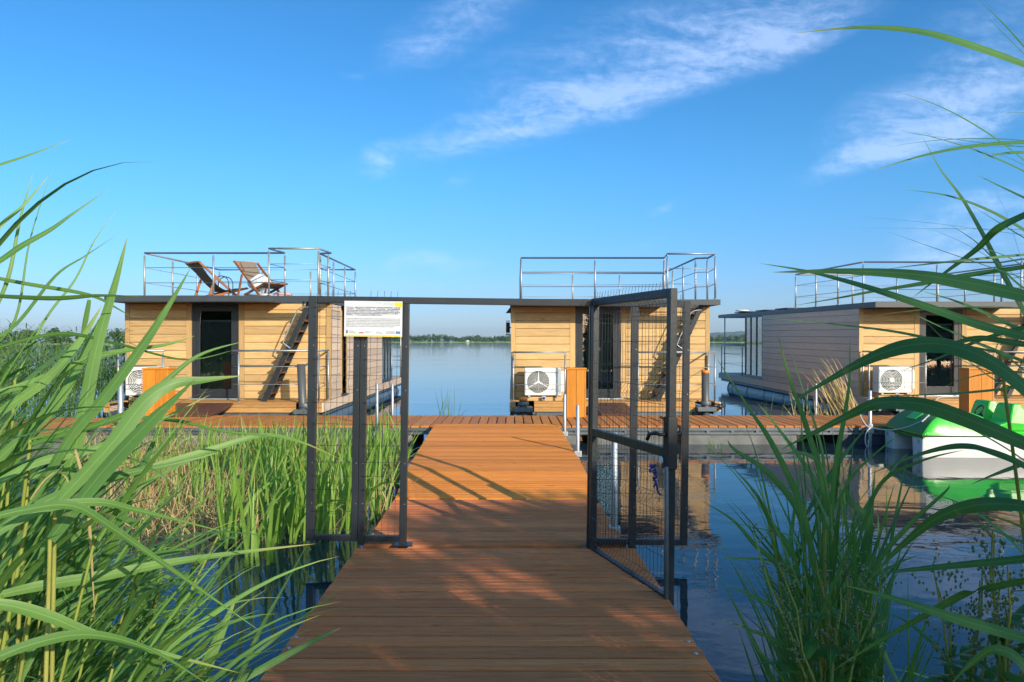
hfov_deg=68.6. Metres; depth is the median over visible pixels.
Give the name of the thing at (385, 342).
saloon window
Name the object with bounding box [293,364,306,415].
mooring pile
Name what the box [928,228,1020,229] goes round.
reed
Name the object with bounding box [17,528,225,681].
reed
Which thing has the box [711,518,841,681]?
reed
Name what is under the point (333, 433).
flag tuft
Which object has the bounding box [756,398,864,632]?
reed
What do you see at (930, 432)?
pedal boat
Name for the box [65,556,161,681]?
reed
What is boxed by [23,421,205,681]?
reed
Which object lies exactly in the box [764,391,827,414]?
grass tuft
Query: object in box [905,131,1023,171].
reed
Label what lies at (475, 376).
water
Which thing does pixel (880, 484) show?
reed
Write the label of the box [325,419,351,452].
flag tuft
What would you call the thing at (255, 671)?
reed
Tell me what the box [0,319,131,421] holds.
reed bed
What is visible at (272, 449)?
flag tuft
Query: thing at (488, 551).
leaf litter
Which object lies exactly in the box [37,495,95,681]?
reed
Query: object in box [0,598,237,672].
reed
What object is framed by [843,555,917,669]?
reed
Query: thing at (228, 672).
reed
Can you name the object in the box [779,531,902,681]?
dock weed
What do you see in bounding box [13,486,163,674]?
reed
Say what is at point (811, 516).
reed
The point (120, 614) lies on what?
reed
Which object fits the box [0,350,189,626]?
reed
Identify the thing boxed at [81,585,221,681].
reed
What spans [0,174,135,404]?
reed
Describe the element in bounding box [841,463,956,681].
reed
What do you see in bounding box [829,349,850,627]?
reed
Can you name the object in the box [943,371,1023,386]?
reed
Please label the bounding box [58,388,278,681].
reed
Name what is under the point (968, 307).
reed
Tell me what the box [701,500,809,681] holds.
reed
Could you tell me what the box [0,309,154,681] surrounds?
reed
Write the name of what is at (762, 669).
reed
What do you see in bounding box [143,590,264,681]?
reed
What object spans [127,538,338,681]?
reed
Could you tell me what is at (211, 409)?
boarding ramp
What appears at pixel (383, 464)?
flag tuft
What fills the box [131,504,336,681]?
reed
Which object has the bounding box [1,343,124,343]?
shore
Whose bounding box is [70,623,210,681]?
reed
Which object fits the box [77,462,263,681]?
reed
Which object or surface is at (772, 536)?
reed
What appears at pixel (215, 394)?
door
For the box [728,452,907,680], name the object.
reed
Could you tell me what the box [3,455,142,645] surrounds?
reed
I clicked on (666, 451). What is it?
gate
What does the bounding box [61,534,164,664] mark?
reed
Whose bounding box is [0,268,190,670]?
reed
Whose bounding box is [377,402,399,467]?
flag tuft
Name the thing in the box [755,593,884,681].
reed
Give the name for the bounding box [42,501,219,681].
reed
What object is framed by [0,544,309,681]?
reed
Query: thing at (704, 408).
mooring pile
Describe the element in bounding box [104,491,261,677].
reed
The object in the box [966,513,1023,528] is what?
reed
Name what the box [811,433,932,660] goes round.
reed
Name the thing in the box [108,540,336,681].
reed
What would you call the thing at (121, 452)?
reed
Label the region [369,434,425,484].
flag tuft
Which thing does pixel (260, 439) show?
flag tuft
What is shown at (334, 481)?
flag tuft
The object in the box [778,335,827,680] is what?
reed
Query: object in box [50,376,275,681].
reed
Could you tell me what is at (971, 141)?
reed
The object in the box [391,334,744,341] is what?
woods
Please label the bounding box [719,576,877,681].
reed
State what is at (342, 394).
window
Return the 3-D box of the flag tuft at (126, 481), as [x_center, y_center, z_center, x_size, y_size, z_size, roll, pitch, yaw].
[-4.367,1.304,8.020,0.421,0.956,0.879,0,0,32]
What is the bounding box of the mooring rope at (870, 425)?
[860,399,925,446]
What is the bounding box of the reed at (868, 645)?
[841,582,932,681]
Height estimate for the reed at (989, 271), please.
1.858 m
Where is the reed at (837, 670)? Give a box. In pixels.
[745,508,878,681]
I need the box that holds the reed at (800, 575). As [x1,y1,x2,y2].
[724,557,829,646]
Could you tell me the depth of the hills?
5762.49 m
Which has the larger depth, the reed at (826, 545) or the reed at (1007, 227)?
the reed at (826, 545)
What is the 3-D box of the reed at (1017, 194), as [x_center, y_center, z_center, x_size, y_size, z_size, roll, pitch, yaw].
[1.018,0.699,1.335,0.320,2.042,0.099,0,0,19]
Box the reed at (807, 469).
[759,405,858,624]
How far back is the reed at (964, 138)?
1.64 m
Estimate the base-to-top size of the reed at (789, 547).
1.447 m
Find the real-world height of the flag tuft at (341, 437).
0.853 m
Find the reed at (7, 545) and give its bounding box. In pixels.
[0,329,161,641]
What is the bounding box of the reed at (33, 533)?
[3,443,117,681]
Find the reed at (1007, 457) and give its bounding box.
[871,443,1023,473]
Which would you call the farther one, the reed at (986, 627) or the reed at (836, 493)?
the reed at (836, 493)
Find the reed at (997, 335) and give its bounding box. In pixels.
[903,326,1023,369]
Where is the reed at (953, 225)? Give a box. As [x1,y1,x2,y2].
[858,216,1021,234]
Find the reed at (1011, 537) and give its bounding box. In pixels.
[970,520,1022,543]
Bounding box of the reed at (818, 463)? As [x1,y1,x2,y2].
[781,451,837,646]
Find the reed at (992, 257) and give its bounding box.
[889,254,1023,268]
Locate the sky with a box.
[0,0,1023,341]
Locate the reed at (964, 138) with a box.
[884,138,1023,147]
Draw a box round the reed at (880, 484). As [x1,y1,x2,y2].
[846,450,961,646]
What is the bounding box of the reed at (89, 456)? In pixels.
[61,429,107,606]
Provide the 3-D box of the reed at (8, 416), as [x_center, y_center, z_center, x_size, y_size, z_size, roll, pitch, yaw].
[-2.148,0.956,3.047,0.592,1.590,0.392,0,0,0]
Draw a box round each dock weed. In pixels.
[752,523,891,681]
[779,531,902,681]
[887,547,1022,681]
[932,511,1023,681]
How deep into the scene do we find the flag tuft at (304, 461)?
8.08 m
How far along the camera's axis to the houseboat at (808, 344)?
19.05 m
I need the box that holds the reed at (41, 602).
[5,446,197,681]
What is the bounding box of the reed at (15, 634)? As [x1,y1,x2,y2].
[0,536,130,676]
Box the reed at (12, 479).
[1,448,59,675]
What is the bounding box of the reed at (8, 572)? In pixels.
[0,437,174,681]
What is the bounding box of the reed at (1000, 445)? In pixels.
[975,431,1023,460]
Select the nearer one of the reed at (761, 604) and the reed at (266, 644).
the reed at (266, 644)
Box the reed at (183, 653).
[159,589,251,680]
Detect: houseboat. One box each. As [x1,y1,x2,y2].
[104,247,401,415]
[506,253,720,416]
[718,258,1023,414]
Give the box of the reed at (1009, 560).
[871,555,1023,574]
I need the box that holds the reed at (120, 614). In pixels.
[108,550,172,673]
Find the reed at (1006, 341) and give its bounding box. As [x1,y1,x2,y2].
[957,335,1023,346]
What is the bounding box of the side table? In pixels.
[214,275,232,294]
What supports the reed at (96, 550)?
on the water
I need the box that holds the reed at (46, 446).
[2,393,75,508]
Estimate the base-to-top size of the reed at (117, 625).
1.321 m
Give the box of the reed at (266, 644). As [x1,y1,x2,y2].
[229,589,339,681]
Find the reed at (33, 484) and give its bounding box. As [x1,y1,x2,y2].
[0,411,98,599]
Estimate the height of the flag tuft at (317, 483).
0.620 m
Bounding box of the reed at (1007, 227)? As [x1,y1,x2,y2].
[974,207,1023,237]
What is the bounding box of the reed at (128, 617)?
[107,422,289,681]
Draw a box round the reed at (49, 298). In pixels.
[0,294,186,495]
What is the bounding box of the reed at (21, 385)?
[0,336,192,394]
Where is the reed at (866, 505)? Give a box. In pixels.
[837,453,907,614]
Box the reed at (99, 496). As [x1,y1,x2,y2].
[73,478,131,583]
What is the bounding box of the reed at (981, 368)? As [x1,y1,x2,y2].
[955,357,1000,377]
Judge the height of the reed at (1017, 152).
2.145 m
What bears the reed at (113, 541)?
on the water
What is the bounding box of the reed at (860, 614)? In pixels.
[853,505,903,681]
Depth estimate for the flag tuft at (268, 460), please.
8.42 m
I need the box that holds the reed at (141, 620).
[54,559,226,681]
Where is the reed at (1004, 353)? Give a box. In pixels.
[919,316,1023,362]
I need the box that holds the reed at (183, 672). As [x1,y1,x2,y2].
[172,629,254,681]
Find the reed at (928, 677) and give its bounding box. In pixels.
[896,634,1009,681]
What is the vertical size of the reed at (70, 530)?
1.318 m
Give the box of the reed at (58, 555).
[1,413,196,681]
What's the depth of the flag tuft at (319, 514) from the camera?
6.62 m
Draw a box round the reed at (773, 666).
[738,608,785,681]
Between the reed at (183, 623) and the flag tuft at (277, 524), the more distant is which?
the flag tuft at (277, 524)
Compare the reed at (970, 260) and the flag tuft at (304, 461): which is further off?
the flag tuft at (304, 461)
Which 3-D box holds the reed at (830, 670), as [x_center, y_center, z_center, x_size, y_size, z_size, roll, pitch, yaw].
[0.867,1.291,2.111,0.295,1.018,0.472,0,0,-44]
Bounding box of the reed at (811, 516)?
[749,432,865,659]
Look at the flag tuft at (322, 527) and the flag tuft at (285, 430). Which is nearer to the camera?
the flag tuft at (322, 527)
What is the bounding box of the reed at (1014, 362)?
[971,341,1023,370]
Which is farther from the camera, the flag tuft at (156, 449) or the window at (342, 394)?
the window at (342, 394)
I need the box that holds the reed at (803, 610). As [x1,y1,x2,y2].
[740,448,895,681]
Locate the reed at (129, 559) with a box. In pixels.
[88,533,170,680]
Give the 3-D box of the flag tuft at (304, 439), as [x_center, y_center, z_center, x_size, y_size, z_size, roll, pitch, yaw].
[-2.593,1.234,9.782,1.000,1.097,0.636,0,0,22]
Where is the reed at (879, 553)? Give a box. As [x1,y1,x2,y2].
[759,464,941,681]
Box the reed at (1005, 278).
[924,140,1023,315]
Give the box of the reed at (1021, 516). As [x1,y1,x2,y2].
[771,318,1023,548]
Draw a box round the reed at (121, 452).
[43,379,194,681]
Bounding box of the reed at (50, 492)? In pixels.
[9,403,83,564]
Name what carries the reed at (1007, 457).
on the water
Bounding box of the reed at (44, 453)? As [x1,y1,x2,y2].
[2,416,75,638]
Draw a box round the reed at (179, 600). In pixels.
[159,529,255,681]
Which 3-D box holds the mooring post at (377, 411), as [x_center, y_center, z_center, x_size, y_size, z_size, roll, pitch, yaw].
[-2.279,1.577,12.660,0.100,1.745,0.090,0,0,0]
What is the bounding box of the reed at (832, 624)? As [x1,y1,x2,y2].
[769,595,842,679]
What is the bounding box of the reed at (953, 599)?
[833,578,1023,670]
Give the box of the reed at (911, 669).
[841,569,932,681]
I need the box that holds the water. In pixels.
[1,342,1023,681]
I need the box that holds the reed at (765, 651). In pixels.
[757,619,775,679]
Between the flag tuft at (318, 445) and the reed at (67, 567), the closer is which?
the reed at (67, 567)
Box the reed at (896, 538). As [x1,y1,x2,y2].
[858,485,949,640]
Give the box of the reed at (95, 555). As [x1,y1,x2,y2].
[37,509,150,674]
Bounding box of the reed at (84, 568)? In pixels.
[24,477,168,681]
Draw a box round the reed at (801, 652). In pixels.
[761,606,854,681]
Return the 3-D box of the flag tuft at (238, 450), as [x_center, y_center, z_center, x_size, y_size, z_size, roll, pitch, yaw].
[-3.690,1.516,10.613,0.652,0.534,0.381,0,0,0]
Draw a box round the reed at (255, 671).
[233,616,339,681]
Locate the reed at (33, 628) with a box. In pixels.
[6,575,122,679]
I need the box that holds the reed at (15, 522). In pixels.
[0,498,226,534]
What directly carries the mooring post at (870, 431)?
in the water
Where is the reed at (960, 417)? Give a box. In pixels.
[780,396,1023,449]
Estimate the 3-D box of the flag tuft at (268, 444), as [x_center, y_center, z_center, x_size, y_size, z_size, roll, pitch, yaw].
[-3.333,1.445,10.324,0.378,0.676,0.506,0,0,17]
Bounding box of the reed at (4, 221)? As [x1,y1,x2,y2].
[0,178,56,386]
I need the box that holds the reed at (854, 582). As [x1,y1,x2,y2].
[795,458,904,681]
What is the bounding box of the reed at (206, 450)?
[56,433,339,679]
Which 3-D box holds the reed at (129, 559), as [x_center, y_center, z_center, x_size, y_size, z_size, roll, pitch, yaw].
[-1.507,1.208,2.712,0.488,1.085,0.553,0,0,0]
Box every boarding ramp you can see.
[170,403,232,416]
[598,402,637,415]
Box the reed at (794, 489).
[715,356,829,680]
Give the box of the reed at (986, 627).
[845,585,1023,642]
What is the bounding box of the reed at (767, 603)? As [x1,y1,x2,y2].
[727,585,803,681]
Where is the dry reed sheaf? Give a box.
[786,357,861,415]
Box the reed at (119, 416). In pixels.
[0,342,239,681]
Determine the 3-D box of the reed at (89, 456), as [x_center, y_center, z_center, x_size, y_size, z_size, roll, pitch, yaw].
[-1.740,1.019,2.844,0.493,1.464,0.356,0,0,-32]
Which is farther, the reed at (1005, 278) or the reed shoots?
the reed shoots
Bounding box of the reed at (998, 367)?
[787,337,1023,404]
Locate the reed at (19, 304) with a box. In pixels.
[0,169,99,680]
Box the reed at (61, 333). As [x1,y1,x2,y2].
[0,332,228,359]
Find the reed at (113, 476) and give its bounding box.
[0,452,218,574]
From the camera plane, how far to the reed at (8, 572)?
1.17 m
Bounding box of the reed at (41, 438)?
[0,390,88,582]
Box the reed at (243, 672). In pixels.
[236,545,306,679]
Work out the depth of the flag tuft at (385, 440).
10.49 m
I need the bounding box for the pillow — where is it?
[247,274,270,291]
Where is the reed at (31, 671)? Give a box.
[27,538,148,681]
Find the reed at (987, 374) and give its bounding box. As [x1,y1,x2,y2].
[919,314,1012,387]
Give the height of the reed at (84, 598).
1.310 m
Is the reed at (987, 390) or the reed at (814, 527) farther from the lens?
the reed at (814, 527)
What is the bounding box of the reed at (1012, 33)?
[983,4,1023,46]
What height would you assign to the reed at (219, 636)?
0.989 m
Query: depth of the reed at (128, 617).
1.32 m
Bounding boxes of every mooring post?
[117,382,123,422]
[374,383,378,436]
[391,383,393,414]
[562,394,567,437]
[574,405,581,459]
[609,432,619,534]
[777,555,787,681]
[815,384,816,414]
[866,390,873,446]
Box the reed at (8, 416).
[0,407,30,499]
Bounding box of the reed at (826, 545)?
[811,456,858,630]
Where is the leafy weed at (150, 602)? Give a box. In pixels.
[109,517,235,670]
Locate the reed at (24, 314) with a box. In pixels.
[0,236,165,524]
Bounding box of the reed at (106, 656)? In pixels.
[94,563,255,681]
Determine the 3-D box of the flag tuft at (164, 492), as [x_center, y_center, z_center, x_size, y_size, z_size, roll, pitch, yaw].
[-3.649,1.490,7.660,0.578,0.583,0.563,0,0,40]
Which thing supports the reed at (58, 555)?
on the water
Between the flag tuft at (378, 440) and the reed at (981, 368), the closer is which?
the reed at (981, 368)
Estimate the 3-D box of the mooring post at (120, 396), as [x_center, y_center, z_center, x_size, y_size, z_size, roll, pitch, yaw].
[-6.577,1.563,12.600,0.100,1.774,0.090,0,0,0]
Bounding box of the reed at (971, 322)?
[760,263,1023,339]
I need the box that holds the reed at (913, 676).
[873,584,942,681]
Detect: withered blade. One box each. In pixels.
[30,471,86,538]
[74,450,94,614]
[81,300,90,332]
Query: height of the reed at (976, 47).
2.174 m
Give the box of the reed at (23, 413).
[0,364,43,423]
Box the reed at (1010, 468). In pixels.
[972,465,1019,483]
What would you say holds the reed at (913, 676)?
on the water
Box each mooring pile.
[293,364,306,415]
[514,397,532,423]
[695,370,716,415]
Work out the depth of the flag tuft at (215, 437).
10.25 m
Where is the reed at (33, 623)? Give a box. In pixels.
[30,541,210,655]
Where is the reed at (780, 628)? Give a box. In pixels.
[724,544,837,681]
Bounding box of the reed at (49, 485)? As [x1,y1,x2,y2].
[4,440,96,612]
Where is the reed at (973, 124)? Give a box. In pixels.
[896,91,1023,160]
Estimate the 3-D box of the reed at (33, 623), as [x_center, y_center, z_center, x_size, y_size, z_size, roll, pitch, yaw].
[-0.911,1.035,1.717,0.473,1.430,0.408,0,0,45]
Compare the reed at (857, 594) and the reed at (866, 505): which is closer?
the reed at (857, 594)
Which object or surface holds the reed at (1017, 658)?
on the water
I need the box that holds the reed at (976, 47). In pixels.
[800,25,1023,66]
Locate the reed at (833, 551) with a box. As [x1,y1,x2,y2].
[764,481,891,681]
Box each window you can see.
[340,308,347,395]
[381,337,390,382]
[745,315,762,379]
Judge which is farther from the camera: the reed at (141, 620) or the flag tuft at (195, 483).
the flag tuft at (195, 483)
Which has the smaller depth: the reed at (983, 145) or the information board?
the reed at (983, 145)
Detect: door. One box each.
[189,304,240,399]
[575,307,622,398]
[919,309,960,395]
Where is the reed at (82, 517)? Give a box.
[63,469,148,570]
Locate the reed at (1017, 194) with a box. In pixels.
[978,175,1023,198]
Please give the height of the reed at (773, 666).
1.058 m
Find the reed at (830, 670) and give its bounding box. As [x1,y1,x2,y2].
[722,652,879,681]
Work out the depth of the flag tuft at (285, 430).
10.65 m
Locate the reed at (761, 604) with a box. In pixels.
[735,526,799,681]
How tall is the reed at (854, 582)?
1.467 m
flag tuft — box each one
[88,446,138,497]
[97,433,146,466]
[107,405,139,457]
[120,468,188,513]
[122,430,165,470]
[133,446,174,474]
[134,421,181,498]
[138,450,188,497]
[141,422,183,458]
[151,409,181,451]
[152,421,195,459]
[157,423,229,521]
[167,413,202,451]
[168,420,234,503]
[181,435,241,498]
[188,411,239,468]
[192,434,228,476]
[197,420,223,470]
[203,417,241,471]
[214,431,299,548]
[225,427,251,461]
[228,433,264,465]
[228,437,291,530]
[229,427,272,490]
[231,420,279,478]
[231,457,302,566]
[240,415,272,448]
[242,404,305,500]
[247,412,297,481]
[248,428,296,479]
[249,421,281,464]
[250,419,286,452]
[252,420,303,509]
[256,428,306,486]
[257,431,299,494]
[258,430,279,464]
[260,453,331,543]
[262,428,333,490]
[263,431,302,464]
[265,443,367,543]
[268,458,316,524]
[270,421,306,450]
[270,460,345,541]
[274,405,340,461]
[274,442,325,495]
[275,452,347,521]
[281,420,300,448]
[281,436,300,459]
[281,442,377,533]
[285,415,351,490]
[286,413,306,466]
[286,437,326,457]
[297,425,327,450]
[299,451,332,540]
[302,419,372,462]
[304,472,343,495]
[306,405,351,485]
[316,447,367,526]
[316,453,383,504]
[317,409,343,448]
[320,434,344,471]
[322,444,398,527]
[325,411,344,452]
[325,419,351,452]
[325,426,351,473]
[329,447,374,499]
[331,416,412,494]
[331,428,351,463]
[338,425,398,461]
[343,450,396,506]
[351,396,382,456]
[351,429,399,521]
[366,417,397,456]
[367,416,400,465]
[369,418,423,484]
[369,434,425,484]
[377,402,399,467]
[382,407,411,449]
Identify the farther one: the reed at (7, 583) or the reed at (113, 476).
the reed at (7, 583)
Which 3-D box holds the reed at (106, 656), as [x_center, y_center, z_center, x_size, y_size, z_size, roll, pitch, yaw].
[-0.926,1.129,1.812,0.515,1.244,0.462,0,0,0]
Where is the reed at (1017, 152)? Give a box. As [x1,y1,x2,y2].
[983,151,1023,157]
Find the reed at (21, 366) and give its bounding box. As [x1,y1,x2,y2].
[0,213,114,678]
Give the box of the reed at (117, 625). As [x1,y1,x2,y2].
[49,528,214,678]
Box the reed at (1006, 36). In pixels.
[982,10,1023,53]
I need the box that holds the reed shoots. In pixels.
[435,386,472,415]
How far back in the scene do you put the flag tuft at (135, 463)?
8.50 m
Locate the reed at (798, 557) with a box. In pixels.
[741,470,811,663]
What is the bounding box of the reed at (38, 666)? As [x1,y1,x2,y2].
[27,547,100,680]
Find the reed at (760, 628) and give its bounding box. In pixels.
[740,576,816,674]
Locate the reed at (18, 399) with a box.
[0,306,101,681]
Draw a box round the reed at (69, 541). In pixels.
[6,438,218,681]
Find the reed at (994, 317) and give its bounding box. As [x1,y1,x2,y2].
[923,291,1023,332]
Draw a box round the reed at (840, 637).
[818,577,884,676]
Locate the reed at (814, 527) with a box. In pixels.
[721,445,881,677]
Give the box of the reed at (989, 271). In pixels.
[799,265,1023,304]
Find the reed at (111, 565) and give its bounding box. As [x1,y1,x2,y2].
[89,527,162,641]
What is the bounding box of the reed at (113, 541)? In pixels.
[71,422,159,649]
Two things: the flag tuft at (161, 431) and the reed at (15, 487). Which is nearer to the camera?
the reed at (15, 487)
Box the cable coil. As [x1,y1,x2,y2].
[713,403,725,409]
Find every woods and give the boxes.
[0,327,124,342]
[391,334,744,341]
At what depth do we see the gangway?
7.95 m
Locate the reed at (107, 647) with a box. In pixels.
[92,559,214,677]
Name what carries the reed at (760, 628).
on the water
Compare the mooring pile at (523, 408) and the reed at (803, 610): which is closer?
the reed at (803, 610)
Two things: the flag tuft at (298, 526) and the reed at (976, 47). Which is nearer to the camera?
the reed at (976, 47)
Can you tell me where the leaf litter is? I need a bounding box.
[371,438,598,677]
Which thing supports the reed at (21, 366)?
on the water
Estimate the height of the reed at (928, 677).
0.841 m
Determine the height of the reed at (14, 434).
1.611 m
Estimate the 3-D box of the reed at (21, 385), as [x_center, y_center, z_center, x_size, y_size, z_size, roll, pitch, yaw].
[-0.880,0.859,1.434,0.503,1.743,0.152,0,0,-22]
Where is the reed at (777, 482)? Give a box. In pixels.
[728,441,835,665]
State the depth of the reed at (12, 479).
1.65 m
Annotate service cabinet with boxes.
[141,367,175,416]
[565,367,586,416]
[958,367,993,411]
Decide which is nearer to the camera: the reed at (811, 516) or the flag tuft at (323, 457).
the reed at (811, 516)
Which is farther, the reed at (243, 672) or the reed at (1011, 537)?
the reed at (243, 672)
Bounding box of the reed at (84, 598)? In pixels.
[15,570,220,681]
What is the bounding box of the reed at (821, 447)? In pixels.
[791,351,840,646]
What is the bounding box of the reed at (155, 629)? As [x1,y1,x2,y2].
[116,591,223,680]
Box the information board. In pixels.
[344,301,402,336]
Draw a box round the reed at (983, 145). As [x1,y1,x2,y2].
[877,141,1023,169]
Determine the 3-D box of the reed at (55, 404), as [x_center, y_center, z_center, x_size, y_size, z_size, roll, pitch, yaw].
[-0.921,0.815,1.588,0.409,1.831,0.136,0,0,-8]
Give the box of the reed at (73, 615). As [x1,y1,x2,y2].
[28,489,147,681]
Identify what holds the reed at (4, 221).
on the water
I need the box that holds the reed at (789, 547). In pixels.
[729,464,812,681]
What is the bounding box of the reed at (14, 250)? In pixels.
[0,189,108,263]
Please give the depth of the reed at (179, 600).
1.62 m
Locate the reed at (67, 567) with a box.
[7,449,112,669]
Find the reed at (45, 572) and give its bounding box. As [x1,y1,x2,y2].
[20,478,131,678]
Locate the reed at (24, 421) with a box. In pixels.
[0,371,75,453]
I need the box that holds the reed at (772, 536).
[695,419,843,679]
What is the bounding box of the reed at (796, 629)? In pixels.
[762,540,813,681]
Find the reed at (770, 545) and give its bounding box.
[735,475,857,658]
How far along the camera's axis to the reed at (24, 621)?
1.67 m
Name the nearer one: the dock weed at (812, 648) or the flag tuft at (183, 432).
the dock weed at (812, 648)
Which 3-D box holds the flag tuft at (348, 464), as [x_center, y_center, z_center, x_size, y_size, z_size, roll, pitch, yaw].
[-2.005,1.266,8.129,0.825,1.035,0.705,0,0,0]
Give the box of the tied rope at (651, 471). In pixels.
[649,464,660,495]
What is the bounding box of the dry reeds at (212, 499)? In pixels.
[74,419,424,542]
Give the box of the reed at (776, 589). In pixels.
[737,519,886,679]
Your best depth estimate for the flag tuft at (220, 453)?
9.92 m
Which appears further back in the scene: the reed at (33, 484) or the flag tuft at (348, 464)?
the flag tuft at (348, 464)
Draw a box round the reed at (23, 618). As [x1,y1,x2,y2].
[0,431,181,677]
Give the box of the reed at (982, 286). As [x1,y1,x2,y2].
[778,268,1023,301]
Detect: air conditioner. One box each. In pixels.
[126,367,149,400]
[524,368,563,403]
[872,366,913,397]
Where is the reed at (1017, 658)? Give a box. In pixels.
[953,645,1023,681]
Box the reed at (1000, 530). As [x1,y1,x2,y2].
[925,493,1023,657]
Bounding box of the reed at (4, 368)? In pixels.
[0,277,130,680]
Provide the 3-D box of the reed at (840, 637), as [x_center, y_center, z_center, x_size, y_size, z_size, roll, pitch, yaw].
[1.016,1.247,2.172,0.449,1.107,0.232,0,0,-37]
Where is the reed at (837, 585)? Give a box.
[746,551,849,680]
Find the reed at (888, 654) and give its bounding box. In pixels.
[816,614,906,677]
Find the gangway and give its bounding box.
[364,424,625,547]
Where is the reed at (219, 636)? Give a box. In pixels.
[194,595,236,681]
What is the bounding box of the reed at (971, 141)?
[909,133,1020,146]
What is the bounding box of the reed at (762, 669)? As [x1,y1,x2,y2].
[703,541,854,681]
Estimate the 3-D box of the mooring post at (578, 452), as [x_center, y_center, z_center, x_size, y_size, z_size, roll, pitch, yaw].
[0.868,1.642,9.900,0.100,1.616,0.090,0,0,0]
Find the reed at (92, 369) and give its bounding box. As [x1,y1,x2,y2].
[16,238,126,681]
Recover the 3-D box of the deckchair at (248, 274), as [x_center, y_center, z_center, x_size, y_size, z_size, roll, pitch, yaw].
[-5.725,-1.419,17.097,1.285,0.911,0.700,0,0,40]
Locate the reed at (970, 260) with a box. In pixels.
[890,232,1022,277]
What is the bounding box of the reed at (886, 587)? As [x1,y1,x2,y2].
[852,460,913,681]
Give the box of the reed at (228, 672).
[154,562,282,681]
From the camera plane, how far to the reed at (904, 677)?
2.67 m
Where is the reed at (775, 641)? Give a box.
[724,620,797,681]
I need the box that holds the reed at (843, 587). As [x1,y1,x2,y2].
[809,450,897,675]
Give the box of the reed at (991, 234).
[915,212,1023,295]
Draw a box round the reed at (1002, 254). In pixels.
[983,249,1020,264]
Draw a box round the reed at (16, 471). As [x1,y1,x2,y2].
[0,395,208,484]
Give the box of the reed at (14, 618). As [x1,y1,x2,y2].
[6,452,201,681]
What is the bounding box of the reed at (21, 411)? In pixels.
[1,389,72,474]
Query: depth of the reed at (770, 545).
2.56 m
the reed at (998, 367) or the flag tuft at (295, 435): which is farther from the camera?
the flag tuft at (295, 435)
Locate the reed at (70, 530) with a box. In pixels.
[10,492,99,675]
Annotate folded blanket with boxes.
[273,292,292,295]
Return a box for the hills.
[710,331,744,341]
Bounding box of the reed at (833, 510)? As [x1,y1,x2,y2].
[823,436,897,669]
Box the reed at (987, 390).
[877,387,1013,395]
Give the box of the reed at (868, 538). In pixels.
[842,481,873,669]
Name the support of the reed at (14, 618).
on the water
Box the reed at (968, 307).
[874,306,1023,315]
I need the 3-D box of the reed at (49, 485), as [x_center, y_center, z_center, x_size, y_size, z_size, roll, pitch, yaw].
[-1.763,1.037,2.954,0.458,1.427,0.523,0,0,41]
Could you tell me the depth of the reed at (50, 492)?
2.08 m
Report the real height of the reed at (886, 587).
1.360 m
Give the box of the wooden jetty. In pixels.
[259,548,720,681]
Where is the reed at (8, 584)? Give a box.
[0,433,90,669]
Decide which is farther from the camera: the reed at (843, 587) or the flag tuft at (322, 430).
the flag tuft at (322, 430)
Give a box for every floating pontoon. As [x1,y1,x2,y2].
[0,417,116,458]
[86,415,678,443]
[660,415,894,443]
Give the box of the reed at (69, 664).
[49,567,186,681]
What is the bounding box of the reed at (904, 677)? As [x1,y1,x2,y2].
[850,640,924,681]
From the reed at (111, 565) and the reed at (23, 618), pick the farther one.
the reed at (111, 565)
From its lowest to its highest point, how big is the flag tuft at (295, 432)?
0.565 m
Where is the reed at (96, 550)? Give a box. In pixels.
[49,493,238,681]
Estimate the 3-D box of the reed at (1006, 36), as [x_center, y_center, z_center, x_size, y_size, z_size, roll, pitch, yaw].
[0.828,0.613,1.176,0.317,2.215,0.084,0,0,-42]
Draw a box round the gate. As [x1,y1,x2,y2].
[305,282,690,605]
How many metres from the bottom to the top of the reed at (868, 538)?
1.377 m
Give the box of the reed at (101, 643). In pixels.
[84,588,176,680]
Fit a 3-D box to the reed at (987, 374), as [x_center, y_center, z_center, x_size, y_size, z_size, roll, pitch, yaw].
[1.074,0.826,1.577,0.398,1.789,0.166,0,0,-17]
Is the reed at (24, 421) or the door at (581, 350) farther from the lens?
the door at (581, 350)
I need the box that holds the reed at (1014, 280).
[954,227,1023,288]
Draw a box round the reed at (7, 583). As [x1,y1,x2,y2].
[5,530,104,679]
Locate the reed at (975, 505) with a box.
[863,497,1023,586]
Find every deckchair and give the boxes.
[185,261,248,294]
[233,260,287,294]
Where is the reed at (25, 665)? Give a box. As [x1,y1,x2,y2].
[13,627,58,681]
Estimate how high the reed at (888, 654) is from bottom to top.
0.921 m
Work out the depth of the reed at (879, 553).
2.36 m
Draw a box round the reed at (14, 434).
[0,406,129,535]
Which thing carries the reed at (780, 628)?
on the water
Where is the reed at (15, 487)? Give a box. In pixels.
[2,433,82,507]
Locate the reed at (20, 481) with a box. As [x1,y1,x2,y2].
[1,464,83,552]
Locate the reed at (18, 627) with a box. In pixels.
[14,412,315,675]
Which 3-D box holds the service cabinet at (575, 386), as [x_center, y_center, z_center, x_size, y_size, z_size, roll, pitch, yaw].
[1.221,0.963,14.357,0.390,0.930,0.355,0,0,0]
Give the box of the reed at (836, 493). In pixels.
[796,417,909,655]
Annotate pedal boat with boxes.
[883,399,1023,457]
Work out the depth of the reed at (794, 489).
2.20 m
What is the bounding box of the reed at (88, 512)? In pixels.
[0,500,256,628]
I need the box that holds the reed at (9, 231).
[0,140,153,245]
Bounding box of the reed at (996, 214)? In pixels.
[910,190,1023,230]
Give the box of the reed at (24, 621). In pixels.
[4,545,170,681]
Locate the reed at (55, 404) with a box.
[0,318,99,519]
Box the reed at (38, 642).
[0,629,203,681]
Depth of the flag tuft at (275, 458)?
8.20 m

